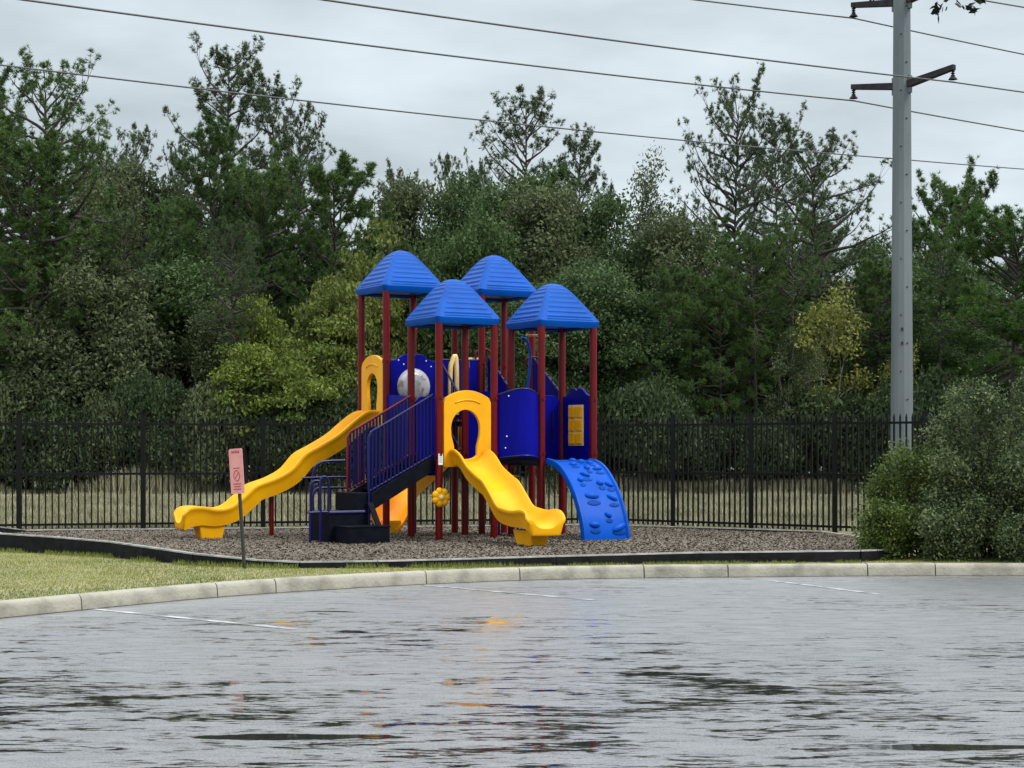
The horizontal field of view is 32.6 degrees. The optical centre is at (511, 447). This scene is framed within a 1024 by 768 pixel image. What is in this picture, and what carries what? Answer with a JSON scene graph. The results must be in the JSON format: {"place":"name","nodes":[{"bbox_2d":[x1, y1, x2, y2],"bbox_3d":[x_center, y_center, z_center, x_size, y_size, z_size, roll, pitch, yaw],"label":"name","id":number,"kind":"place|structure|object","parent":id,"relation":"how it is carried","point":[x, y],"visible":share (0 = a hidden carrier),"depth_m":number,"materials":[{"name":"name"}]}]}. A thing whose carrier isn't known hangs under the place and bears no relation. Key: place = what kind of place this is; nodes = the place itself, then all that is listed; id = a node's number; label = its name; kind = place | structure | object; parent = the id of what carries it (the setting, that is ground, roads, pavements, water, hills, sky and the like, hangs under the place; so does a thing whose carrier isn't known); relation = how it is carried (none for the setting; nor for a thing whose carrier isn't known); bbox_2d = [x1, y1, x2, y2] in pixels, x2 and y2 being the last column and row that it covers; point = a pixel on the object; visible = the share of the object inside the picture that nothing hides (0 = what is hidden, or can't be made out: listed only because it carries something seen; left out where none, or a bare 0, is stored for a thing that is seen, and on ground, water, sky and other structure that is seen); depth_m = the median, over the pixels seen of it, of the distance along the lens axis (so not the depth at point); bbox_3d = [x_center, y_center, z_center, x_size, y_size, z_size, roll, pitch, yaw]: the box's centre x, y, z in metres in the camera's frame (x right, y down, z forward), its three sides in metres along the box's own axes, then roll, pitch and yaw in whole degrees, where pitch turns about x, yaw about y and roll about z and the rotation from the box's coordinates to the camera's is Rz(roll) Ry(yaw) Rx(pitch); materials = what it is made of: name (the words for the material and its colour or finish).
{"place":"outdoors","nodes":[
{"label":"outdoors","id":0,"kind":"place"},
{"bbox_2d":[0,489,878,531],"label":"field grass","id":1,"kind":"structure","parent":0,"point":[114,507],"depth_m":45.55,"materials":[{"name":"green plant"}]},
{"bbox_2d":[23,464,987,565],"bbox_3d":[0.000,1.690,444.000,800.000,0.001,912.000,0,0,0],"label":"ground","id":2,"kind":"structure","parent":0,"point":[842,532],"depth_m":78.88,"materials":[{"name":"soil"}]},
{"bbox_2d":[0,61,63,251],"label":"pine tree","id":3,"kind":"object","parent":2,"relation":"on","point":[4,78],"visible":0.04,"depth_m":74.35,"materials":[{"name":"green plant"}]},
{"bbox_2d":[0,395,84,488],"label":"understory shrub","id":4,"kind":"object","parent":2,"relation":"on","point":[9,459],"visible":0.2,"depth_m":63.77,"materials":[{"name":"green plant"}]},
{"bbox_2d":[13,392,101,493],"bbox_3d":[-16.540,-0.185,64.781,4.187,3.819,4.374,0,0,-40],"label":"understory shrub","id":5,"kind":"object","parent":2,"relation":"on","point":[55,410],"visible":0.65,"depth_m":63.38,"materials":[{"name":"green plant"}]},
{"bbox_2d":[4,207,113,487],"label":"broadleaf tree","id":6,"kind":"object","parent":2,"relation":"on","point":[41,249],"visible":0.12,"depth_m":66.73,"materials":[{"name":"green plant"}]},
{"bbox_2d":[0,124,119,488],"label":"pine tree","id":7,"kind":"object","parent":2,"relation":"on","point":[48,146],"visible":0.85,"depth_m":65.17,"materials":[{"name":"green plant"}]},
{"bbox_2d":[0,44,157,487],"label":"pine tree","id":8,"kind":"object","parent":2,"relation":"on","point":[63,114],"visible":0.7,"depth_m":67.47,"materials":[{"name":"green plant"}]},
{"bbox_2d":[0,243,184,479],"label":"broadleaf tree","id":9,"kind":"object","parent":2,"relation":"on","point":[119,335],"visible":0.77,"depth_m":64.77,"materials":[{"name":"green plant"}]},
{"bbox_2d":[47,164,154,481],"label":"broadleaf tree","id":10,"kind":"object","parent":2,"relation":"on","point":[98,190],"visible":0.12,"depth_m":79.61,"materials":[{"name":"green plant"}]},
{"bbox_2d":[66,385,140,486],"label":"understory shrub","id":11,"kind":"object","parent":2,"relation":"on","point":[102,407],"visible":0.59,"depth_m":63.65,"materials":[{"name":"green plant"}]},
{"bbox_2d":[96,202,161,478],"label":"broadleaf tree","id":12,"kind":"object","parent":2,"relation":"on","point":[129,229],"visible":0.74,"depth_m":66.30,"materials":[{"name":"green plant"}]},
{"bbox_2d":[103,122,163,208],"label":"pine tree","id":13,"kind":"object","parent":2,"relation":"on","point":[144,150],"visible":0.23,"depth_m":87.72,"materials":[{"name":"green plant"}]},
{"bbox_2d":[69,152,206,388],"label":"broadleaf tree","id":14,"kind":"object","parent":2,"relation":"on","point":[142,180],"visible":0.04,"depth_m":83.31,"materials":[{"name":"green plant"}]},
{"bbox_2d":[108,370,196,477],"bbox_3d":[-13.034,-0.574,64.710,3.687,4.630,3.068,0,0,-3],"label":"understory shrub","id":15,"kind":"object","parent":2,"relation":"on","point":[151,397],"visible":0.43,"depth_m":63.78,"materials":[{"name":"green plant"}]},
{"bbox_2d":[132,193,209,394],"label":"broadleaf tree","id":16,"kind":"object","parent":2,"relation":"on","point":[165,249],"visible":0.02,"depth_m":79.30,"materials":[{"name":"green plant"}]},
{"bbox_2d":[122,421,229,483],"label":"understory shrub","id":17,"kind":"object","parent":2,"relation":"on","point":[159,450],"visible":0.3,"depth_m":63.28,"materials":[{"name":"green plant"}]},
{"bbox_2d":[117,244,255,388],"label":"broadleaf tree","id":18,"kind":"object","parent":2,"relation":"on","point":[178,294],"visible":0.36,"depth_m":68.57,"materials":[{"name":"green plant"}]},
{"bbox_2d":[146,110,275,334],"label":"pine tree","id":19,"kind":"object","parent":2,"relation":"on","point":[219,142],"visible":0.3,"depth_m":75.55,"materials":[{"name":"green plant"}]},
{"bbox_2d":[157,29,288,243],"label":"pine tree","id":20,"kind":"object","parent":2,"relation":"on","point":[226,67],"visible":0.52,"depth_m":81.53,"materials":[{"name":"green plant"}]},
{"bbox_2d":[170,371,284,490],"bbox_3d":[-10.478,-0.596,63.916,4.319,4.676,3.594,0,0,21],"label":"understory shrub","id":21,"kind":"object","parent":2,"relation":"on","point":[192,409],"visible":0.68,"depth_m":63.09,"materials":[{"name":"green plant"}]},
{"bbox_2d":[193,215,267,482],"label":"broadleaf tree","id":22,"kind":"object","parent":2,"relation":"on","point":[227,251],"visible":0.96,"depth_m":65.79,"materials":[{"name":"green plant"}]},
{"bbox_2d":[177,293,291,482],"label":"broadleaf tree","id":23,"kind":"object","parent":2,"relation":"on","point":[203,358],"visible":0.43,"depth_m":66.55,"materials":[{"name":"green plant"}]},
{"bbox_2d":[198,340,282,483],"bbox_3d":[-9.973,-1.105,64.015,2.937,5.702,3.591,0,0,34],"label":"broadleaf tree","id":24,"kind":"object","parent":2,"relation":"on","point":[229,369],"visible":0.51,"depth_m":63.31,"materials":[{"name":"green plant"}]},
{"bbox_2d":[228,292,295,479],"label":"broadleaf tree","id":25,"kind":"object","parent":2,"relation":"on","point":[269,328],"visible":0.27,"depth_m":66.79,"materials":[{"name":"green plant"}]},
{"bbox_2d":[204,139,327,329],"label":"pine tree","id":26,"kind":"object","parent":2,"relation":"on","point":[262,213],"visible":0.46,"depth_m":73.39,"materials":[{"name":"green plant"}]},
{"bbox_2d":[232,57,337,482],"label":"pine tree","id":27,"kind":"object","parent":2,"relation":"on","point":[277,92],"visible":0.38,"depth_m":83.62,"materials":[{"name":"green plant"}]},
{"bbox_2d":[226,317,357,489],"bbox_3d":[-7.741,-1.562,64.658,5.572,6.570,6.138,0,0,35],"label":"broadleaf tree","id":28,"kind":"object","parent":2,"relation":"on","point":[292,380],"visible":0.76,"depth_m":63.14,"materials":[{"name":"green plant"}]},
{"bbox_2d":[245,401,351,491],"bbox_3d":[-7.662,-0.002,63.613,3.922,3.445,4.096,0,0,39],"label":"understory shrub","id":29,"kind":"object","parent":2,"relation":"on","point":[319,411],"visible":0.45,"depth_m":62.69,"materials":[{"name":"green plant"}]},
{"bbox_2d":[0,413,602,528],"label":"metal fence","id":30,"kind":"object","parent":2,"relation":"on","point":[143,474],"visible":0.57,"depth_m":35.45,"materials":[{"name":"black metal"}]},
{"bbox_2d":[271,100,334,264],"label":"pine tree","id":31,"kind":"object","parent":2,"relation":"on","point":[307,120],"visible":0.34,"depth_m":85.51,"materials":[{"name":"green plant"}]},
{"bbox_2d":[249,224,389,486],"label":"broadleaf tree","id":32,"kind":"object","parent":2,"relation":"on","point":[303,255],"visible":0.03,"depth_m":74.24,"materials":[{"name":"green plant"}]},
{"bbox_2d":[243,149,412,382],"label":"pine tree","id":33,"kind":"object","parent":2,"relation":"on","point":[321,179],"visible":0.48,"depth_m":71.33,"materials":[{"name":"green plant"}]},
{"bbox_2d":[280,280,377,402],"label":"broadleaf tree","id":34,"kind":"object","parent":2,"relation":"on","point":[348,316],"visible":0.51,"depth_m":65.26,"materials":[{"name":"green plant"}]},
{"bbox_2d":[323,378,381,470],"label":"understory shrub","id":35,"kind":"object","parent":2,"relation":"on","point":[347,408],"visible":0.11,"depth_m":63.06,"materials":[{"name":"green plant"}]},
{"bbox_2d":[288,217,426,400],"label":"broadleaf tree","id":36,"kind":"object","parent":2,"relation":"on","point":[361,272],"visible":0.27,"depth_m":67.02,"materials":[{"name":"green plant"}]},
{"bbox_2d":[356,168,464,393],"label":"broadleaf tree","id":37,"kind":"object","parent":2,"relation":"on","point":[408,203],"visible":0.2,"depth_m":78.31,"materials":[{"name":"green plant"}]},
{"bbox_2d":[12,525,860,564],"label":"wood mulch","id":38,"kind":"object","parent":2,"relation":"on","point":[636,535],"visible":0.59,"depth_m":28.25,"materials":[{"name":"brown wood"}]},
{"bbox_2d":[173,251,629,546],"bbox_3d":[-1.250,-0.965,30.463,6.815,5.270,6.620,0,0,38],"label":"play structure","id":39,"kind":"object","parent":38,"relation":"on","point":[437,417],"visible":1,"depth_m":30.25,"materials":[{"name":"red paint"}]},
{"bbox_2d":[376,167,500,474],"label":"broadleaf tree","id":40,"kind":"object","parent":2,"relation":"on","point":[463,188],"visible":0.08,"depth_m":78.09,"materials":[{"name":"green plant"}]},
{"bbox_2d":[0,524,892,567],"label":"playground border","id":41,"kind":"object","parent":2,"relation":"on","point":[30,543],"visible":0.61,"depth_m":24.52,"materials":[{"name":"black plastic"}]},
{"bbox_2d":[0,464,917,494],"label":"tall weeds","id":42,"kind":"object","parent":2,"relation":"on","point":[152,486],"visible":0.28,"depth_m":63.42,"materials":[{"name":"green plant"}]},
{"bbox_2d":[404,205,521,361],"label":"broadleaf tree","id":43,"kind":"object","parent":2,"relation":"on","point":[466,246],"visible":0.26,"depth_m":67.23,"materials":[{"name":"green plant"}]},
{"bbox_2d":[459,158,574,307],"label":"broadleaf tree","id":44,"kind":"object","parent":2,"relation":"on","point":[492,198],"visible":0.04,"depth_m":74.59,"materials":[{"name":"green plant"}]},
{"bbox_2d":[468,83,581,196],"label":"pine tree","id":45,"kind":"object","parent":2,"relation":"on","point":[536,104],"visible":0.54,"depth_m":79.61,"materials":[{"name":"green plant"}]},
{"bbox_2d":[469,280,582,479],"bbox_3d":[0.341,-2.298,65.548,5.744,8.025,5.490,0,0,43],"label":"broadleaf tree","id":46,"kind":"object","parent":2,"relation":"on","point":[521,356],"visible":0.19,"depth_m":64.24,"materials":[{"name":"green plant"}]},
{"bbox_2d":[476,176,617,300],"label":"broadleaf tree","id":47,"kind":"object","parent":2,"relation":"on","point":[546,204],"visible":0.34,"depth_m":70.01,"materials":[{"name":"green plant"}]},
{"bbox_2d":[497,165,597,381],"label":"pine tree","id":48,"kind":"object","parent":2,"relation":"on","point":[554,173],"visible":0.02,"depth_m":73.83,"materials":[{"name":"green plant"}]},
{"bbox_2d":[556,121,617,244],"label":"pine tree","id":49,"kind":"object","parent":2,"relation":"on","point":[582,153],"visible":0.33,"depth_m":81.56,"materials":[{"name":"green plant"}]},
{"bbox_2d":[536,250,648,393],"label":"broadleaf tree","id":50,"kind":"object","parent":2,"relation":"on","point":[591,289],"visible":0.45,"depth_m":65.16,"materials":[{"name":"green plant"}]},
{"bbox_2d":[572,380,620,470],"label":"understory shrub","id":51,"kind":"object","parent":2,"relation":"on","point":[602,406],"visible":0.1,"depth_m":64.00,"materials":[{"name":"green plant"}]},
{"bbox_2d":[521,189,681,476],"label":"broadleaf tree","id":52,"kind":"object","parent":2,"relation":"on","point":[600,211],"visible":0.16,"depth_m":70.81,"materials":[{"name":"green plant"}]},
{"bbox_2d":[549,289,706,398],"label":"broadleaf tree","id":53,"kind":"object","parent":2,"relation":"on","point":[618,380],"visible":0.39,"depth_m":65.12,"materials":[{"name":"green plant"}]},
{"bbox_2d":[622,140,682,245],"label":"broadleaf tree","id":54,"kind":"object","parent":2,"relation":"on","point":[646,189],"visible":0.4,"depth_m":80.00,"materials":[{"name":"green plant"}]},
{"bbox_2d":[602,372,704,493],"bbox_3d":[5.009,-0.554,63.476,4.212,4.571,4.032,0,0,37],"label":"understory shrub","id":55,"kind":"object","parent":2,"relation":"on","point":[636,399],"visible":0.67,"depth_m":62.56,"materials":[{"name":"green plant"}]},
{"bbox_2d":[613,262,713,483],"bbox_3d":[5.636,-2.654,65.341,3.891,8.711,3.709,0,0,9],"label":"pine tree","id":56,"kind":"object","parent":2,"relation":"on","point":[678,280],"visible":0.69,"depth_m":64.81,"materials":[{"name":"green plant"}]},
{"bbox_2d":[612,203,737,322],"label":"broadleaf tree","id":57,"kind":"object","parent":2,"relation":"on","point":[667,233],"visible":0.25,"depth_m":70.65,"materials":[{"name":"green plant"}]},
{"bbox_2d":[641,273,753,406],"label":"broadleaf tree","id":58,"kind":"object","parent":2,"relation":"on","point":[693,295],"visible":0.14,"depth_m":67.07,"materials":[{"name":"green plant"}]},
{"bbox_2d":[665,207,742,396],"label":"pine tree","id":59,"kind":"object","parent":2,"relation":"on","point":[730,234],"visible":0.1,"depth_m":73.44,"materials":[{"name":"green plant"}]},
{"bbox_2d":[666,402,759,484],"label":"understory shrub","id":60,"kind":"object","parent":2,"relation":"on","point":[736,413],"visible":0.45,"depth_m":64.49,"materials":[{"name":"green plant"}]},
{"bbox_2d":[672,268,773,482],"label":"pine tree","id":61,"kind":"object","parent":2,"relation":"on","point":[714,305],"visible":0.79,"depth_m":65.11,"materials":[{"name":"green plant"}]},
{"bbox_2d":[669,61,791,480],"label":"pine tree","id":62,"kind":"object","parent":2,"relation":"on","point":[728,107],"visible":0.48,"depth_m":79.62,"materials":[{"name":"green plant"}]},
{"bbox_2d":[689,233,825,479],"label":"pine tree","id":63,"kind":"object","parent":2,"relation":"on","point":[762,369],"visible":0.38,"depth_m":67.32,"materials":[{"name":"green plant"}]},
{"bbox_2d":[724,228,792,482],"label":"pine tree","id":64,"kind":"object","parent":2,"relation":"on","point":[752,248],"visible":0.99,"depth_m":65.23,"materials":[{"name":"green plant"}]},
{"bbox_2d":[731,405,809,485],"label":"understory shrub","id":65,"kind":"object","parent":2,"relation":"on","point":[770,448],"visible":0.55,"depth_m":63.36,"materials":[{"name":"green plant"}]},
{"bbox_2d":[728,100,832,388],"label":"pine tree","id":66,"kind":"object","parent":2,"relation":"on","point":[770,129],"visible":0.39,"depth_m":77.78,"materials":[{"name":"green plant"}]},
{"bbox_2d":[728,254,845,413],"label":"broadleaf tree","id":67,"kind":"object","parent":2,"relation":"on","point":[808,300],"visible":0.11,"depth_m":75.42,"materials":[{"name":"green plant"}]},
{"bbox_2d":[753,205,833,477],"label":"pine tree","id":68,"kind":"object","parent":2,"relation":"on","point":[787,226],"visible":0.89,"depth_m":65.82,"materials":[{"name":"green plant"}]},
{"bbox_2d":[761,327,828,418],"bbox_3d":[10.410,-1.437,64.242,2.524,6.275,2.326,0,0,-13],"label":"broadleaf tree","id":69,"kind":"object","parent":2,"relation":"on","point":[798,368],"visible":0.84,"depth_m":64.23,"materials":[{"name":"green plant"}]},
{"bbox_2d":[743,381,850,486],"bbox_3d":[10.515,-0.383,65.013,3.848,4.240,4.624,0,0,-2],"label":"understory shrub","id":70,"kind":"object","parent":2,"relation":"on","point":[801,408],"visible":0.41,"depth_m":63.74,"materials":[{"name":"green plant"}]},
{"bbox_2d":[601,411,1014,532],"bbox_3d":[7.785,0.498,32.761,15.405,2.384,0.148,0,0,41],"label":"metal fence","id":71,"kind":"object","parent":2,"relation":"on","point":[834,423],"visible":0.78,"depth_m":35.26,"materials":[{"name":"black metal"}]},
{"bbox_2d":[736,112,916,477],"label":"pine tree","id":72,"kind":"object","parent":2,"relation":"on","point":[816,170],"visible":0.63,"depth_m":71.71,"materials":[{"name":"green plant"}]},
{"bbox_2d":[786,278,878,478],"bbox_3d":[11.860,-2.256,64.965,3.463,7.922,4.429,0,0,14],"label":"broadleaf tree","id":73,"kind":"object","parent":2,"relation":"on","point":[834,308],"visible":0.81,"depth_m":64.41,"materials":[{"name":"green plant"}]},
{"bbox_2d":[814,386,874,486],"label":"understory shrub","id":74,"kind":"object","parent":2,"relation":"on","point":[853,404],"visible":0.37,"depth_m":63.83,"materials":[{"name":"green plant"}]},
{"bbox_2d":[787,234,924,391],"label":"broadleaf tree","id":75,"kind":"object","parent":2,"relation":"on","point":[878,259],"visible":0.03,"depth_m":76.72,"materials":[{"name":"green plant"}]},
{"bbox_2d":[829,257,932,402],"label":"pine tree","id":76,"kind":"object","parent":2,"relation":"on","point":[875,274],"visible":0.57,"depth_m":67.66,"materials":[{"name":"green plant"}]},
{"bbox_2d":[849,0,957,482],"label":"utility pole","id":77,"kind":"object","parent":2,"relation":"on","point":[901,346],"visible":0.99,"depth_m":49.77,"materials":[{"name":"metal"}]},
{"bbox_2d":[0,64,1023,169],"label":"power cable","id":78,"kind":"object","parent":77,"relation":"attached to","point":[461,117],"visible":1,"depth_m":39.47,"materials":[{"name":"grey metal"}]},
{"bbox_2d":[21,0,1023,131],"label":"power cable","id":79,"kind":"object","parent":77,"relation":"attached to","point":[116,12],"visible":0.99,"depth_m":41.62,"materials":[{"name":"grey metal"}]},
{"bbox_2d":[321,0,1023,92],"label":"power cable","id":80,"kind":"object","parent":77,"relation":"attached to","point":[397,10],"visible":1,"depth_m":40.76,"materials":[{"name":"grey metal"}]},
{"bbox_2d":[835,290,977,397],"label":"broadleaf tree","id":81,"kind":"object","parent":2,"relation":"on","point":[918,334],"visible":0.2,"depth_m":68.97,"materials":[{"name":"green plant"}]},
{"bbox_2d":[853,362,970,470],"bbox_3d":[14.626,-0.724,64.051,4.393,4.916,4.589,0,0,20],"label":"understory shrub","id":82,"kind":"object","parent":2,"relation":"on","point":[925,389],"visible":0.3,"depth_m":63.15,"materials":[{"name":"green plant"}]},
{"bbox_2d":[880,211,977,300],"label":"pine tree","id":83,"kind":"object","parent":2,"relation":"on","point":[918,237],"visible":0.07,"depth_m":77.25,"materials":[{"name":"green plant"}]},
{"bbox_2d":[912,228,976,367],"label":"pine tree","id":84,"kind":"object","parent":2,"relation":"on","point":[949,265],"visible":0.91,"depth_m":66.24,"materials":[{"name":"green plant"}]},
{"bbox_2d":[885,243,1022,368],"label":"broadleaf tree","id":85,"kind":"object","parent":2,"relation":"on","point":[970,278],"visible":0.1,"depth_m":72.02,"materials":[{"name":"green plant"}]},
{"bbox_2d":[912,153,1016,279],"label":"pine tree","id":86,"kind":"object","parent":2,"relation":"on","point":[966,192],"visible":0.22,"depth_m":83.31,"materials":[{"name":"green plant"}]},
{"bbox_2d":[914,325,1023,410],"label":"broadleaf tree","id":87,"kind":"object","parent":2,"relation":"on","point":[978,353],"visible":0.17,"depth_m":67.42,"materials":[{"name":"green plant"}]},
{"bbox_2d":[922,196,1023,417],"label":"pine tree","id":88,"kind":"object","parent":2,"relation":"on","point":[998,235],"visible":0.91,"depth_m":63.79,"materials":[{"name":"green plant"}]},
{"bbox_2d":[0,551,1023,599],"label":"lawn","id":89,"kind":"structure","parent":0,"point":[130,584],"depth_m":22.38,"materials":[{"name":"plant"}]},
{"bbox_2d":[229,448,245,568],"bbox_3d":[-3.635,0.904,23.297,0.313,1.804,0.113,0,0,40],"label":"warning sign","id":90,"kind":"object","parent":89,"relation":"on","point":[236,471],"visible":0.94,"depth_m":23.27,"materials":[{"name":"pink"}]},
{"bbox_2d":[0,547,860,569],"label":"border weeds","id":91,"kind":"object","parent":89,"relation":"on","point":[360,566],"visible":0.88,"depth_m":23.83,"materials":[{"name":"green plant"}]},
{"bbox_2d":[851,493,924,559],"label":"leafy bush","id":92,"kind":"object","parent":89,"relation":"on","point":[884,526],"visible":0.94,"depth_m":25.08,"materials":[{"name":"green plant"}]},
{"bbox_2d":[853,429,974,555],"bbox_3d":[5.993,0.674,26.044,1.612,1.945,1.689,0,0,-40],"label":"leafy bush","id":93,"kind":"object","parent":89,"relation":"on","point":[906,484],"visible":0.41,"depth_m":25.81,"materials":[{"name":"green plant"}]},
{"bbox_2d":[909,481,1002,561],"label":"leafy bush","id":94,"kind":"object","parent":89,"relation":"on","point":[947,532],"visible":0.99,"depth_m":24.67,"materials":[{"name":"green plant"}]},
{"bbox_2d":[914,365,1023,559],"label":"leafy bush","id":95,"kind":"object","parent":89,"relation":"on","point":[958,471],"visible":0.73,"depth_m":24.98,"materials":[{"name":"green plant"}]},
{"bbox_2d":[982,495,1023,562],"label":"leafy bush","id":96,"kind":"object","parent":89,"relation":"on","point":[1008,534],"visible":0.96,"depth_m":24.52,"materials":[{"name":"green plant"}]},
{"bbox_2d":[0,576,1023,767],"bbox_3d":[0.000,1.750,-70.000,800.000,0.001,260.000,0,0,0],"label":"parking lot","id":97,"kind":"structure","parent":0,"point":[763,672],"depth_m":13.34,"materials":[{"name":"grey asphalt"}]},
{"bbox_2d":[0,563,1023,617],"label":"kerb","id":98,"kind":"structure","parent":97,"relation":"on","point":[42,605],"depth_m":22.83,"materials":[{"name":"concrete"}]},
{"bbox_2d":[0,0,1023,297],"label":"sky","id":99,"kind":"structure","parent":0,"point":[130,47],"materials":[{"name":"grey"}]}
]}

